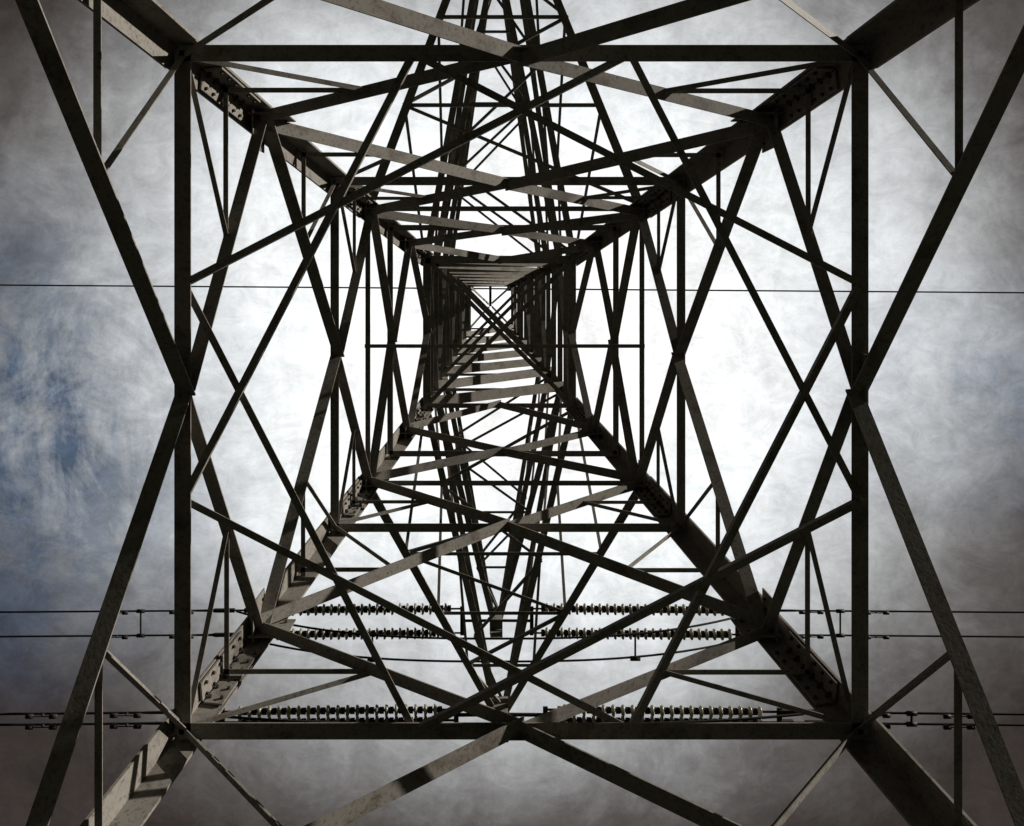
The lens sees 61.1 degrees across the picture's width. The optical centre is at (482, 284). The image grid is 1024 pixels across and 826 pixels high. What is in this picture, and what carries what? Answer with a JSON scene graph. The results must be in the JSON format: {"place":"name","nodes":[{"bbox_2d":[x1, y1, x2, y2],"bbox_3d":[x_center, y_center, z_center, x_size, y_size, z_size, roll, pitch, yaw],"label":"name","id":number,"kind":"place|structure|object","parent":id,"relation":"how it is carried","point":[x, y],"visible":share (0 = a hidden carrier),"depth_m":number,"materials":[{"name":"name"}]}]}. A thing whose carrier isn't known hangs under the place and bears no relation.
{"place":"outdoors","nodes":[
{"label":"outdoors","id":0,"kind":"place"},
{"bbox_2d":[0,0,1023,825],"label":"sky","id":1,"kind":"structure","parent":0,"point":[87,385],"materials":[{"name":"grey"}]},
{"label":"ground","id":2,"kind":"structure","parent":0,"visible":0},
{"bbox_2d":[15,0,1023,825],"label":"electricity pylon","id":3,"kind":"object","parent":2,"relation":"on","point":[539,284],"visible":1,"depth_m":8.55,"materials":[{"name":"metal"}]},
{"bbox_2d":[145,704,475,724],"bbox_3d":[-3.369,8.890,17.837,7.100,0.297,0.442,0,-90,0],"label":"insulator string","id":4,"kind":"object","parent":3,"relation":"attached to","point":[279,711],"visible":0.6,"depth_m":17.79,"materials":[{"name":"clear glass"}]},
{"bbox_2d":[0,722,144,729],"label":"overhead conductor","id":5,"kind":"object","parent":4,"relation":"attached to","point":[54,726],"visible":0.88,"depth_m":17.69,"materials":[{"name":"metal"}]},
{"bbox_2d":[0,711,144,718],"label":"overhead conductor","id":6,"kind":"object","parent":4,"relation":"attached to","point":[54,715],"visible":0.66,"depth_m":17.68,"materials":[{"name":"metal"}]},
{"bbox_2d":[228,713,803,721],"bbox_3d":[0.350,8.780,17.475,12.410,0.506,0.056,0,-90,0],"label":"jumper cable","id":7,"kind":"object","parent":4,"relation":"hanging from","point":[711,720],"visible":0.38,"depth_m":17.46,"materials":[{"name":"metal"}]},
{"bbox_2d":[196,603,486,639],"bbox_3d":[-3.669,8.890,22.828,7.700,0.385,0.936,0,-90,0],"label":"insulator string","id":8,"kind":"object","parent":3,"relation":"attached to","point":[323,610],"visible":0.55,"depth_m":22.75,"materials":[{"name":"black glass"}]},
{"bbox_2d":[0,609,195,637],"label":"overhead conductor","id":9,"kind":"object","parent":8,"relation":"attached to","point":[140,611],"visible":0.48,"depth_m":22.67,"materials":[{"name":"metal"}]},
{"bbox_2d":[0,634,195,638],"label":"overhead conductor","id":10,"kind":"object","parent":8,"relation":"attached to","point":[171,636],"visible":0.6,"depth_m":22.66,"materials":[{"name":"metal"}]},
{"bbox_2d":[236,610,733,639],"bbox_3d":[0.350,8.570,21.823,13.630,1.802,0.056,0,-90,0],"label":"jumper cable","id":11,"kind":"object","parent":8,"relation":"hanging from","point":[504,638],"visible":0.66,"depth_m":21.14,"materials":[{"name":"metal"}]},
{"bbox_2d":[269,632,716,662],"bbox_3d":[0.350,8.920,21.923,13.627,1.602,0.699,0,-90,0],"label":"jumper cable","id":12,"kind":"object","parent":8,"relation":"hanging from","point":[631,658],"visible":0.56,"depth_m":21.27,"materials":[{"name":"metal"}]},
{"bbox_2d":[0,284,1023,305],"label":"earth wire","id":13,"kind":"object","parent":3,"relation":"attached to","point":[490,295],"visible":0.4,"depth_m":40.30,"materials":[{"name":"metal"}]},
{"bbox_2d":[503,603,795,640],"bbox_3d":[4.369,8.890,22.828,7.700,0.385,0.936,0,-90,0],"label":"insulator string","id":14,"kind":"object","parent":3,"relation":"attached to","point":[691,634],"visible":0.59,"depth_m":22.75,"materials":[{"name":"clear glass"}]},
{"bbox_2d":[796,609,1023,637],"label":"overhead conductor","id":15,"kind":"object","parent":14,"relation":"attached to","point":[840,611],"visible":0.82,"depth_m":22.66,"materials":[{"name":"metal"}]},
{"bbox_2d":[799,634,1023,638],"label":"overhead conductor","id":16,"kind":"object","parent":14,"relation":"attached to","point":[819,636],"visible":0.64,"depth_m":22.65,"materials":[{"name":"metal"}]},
{"bbox_2d":[508,704,823,721],"bbox_3d":[4.069,8.890,17.837,7.100,0.297,0.442,0,-90,0],"label":"insulator string","id":17,"kind":"object","parent":3,"relation":"attached to","point":[710,711],"visible":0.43,"depth_m":17.78,"materials":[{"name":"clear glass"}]},
{"bbox_2d":[870,711,1023,726],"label":"overhead conductor","id":18,"kind":"object","parent":17,"relation":"attached to","point":[912,723],"visible":0.62,"depth_m":17.68,"materials":[{"name":"metal"}]},
{"bbox_2d":[882,722,1023,729],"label":"overhead conductor","id":19,"kind":"object","parent":17,"relation":"attached to","point":[969,726],"visible":0.46,"depth_m":17.69,"materials":[{"name":"metal"}]}
]}

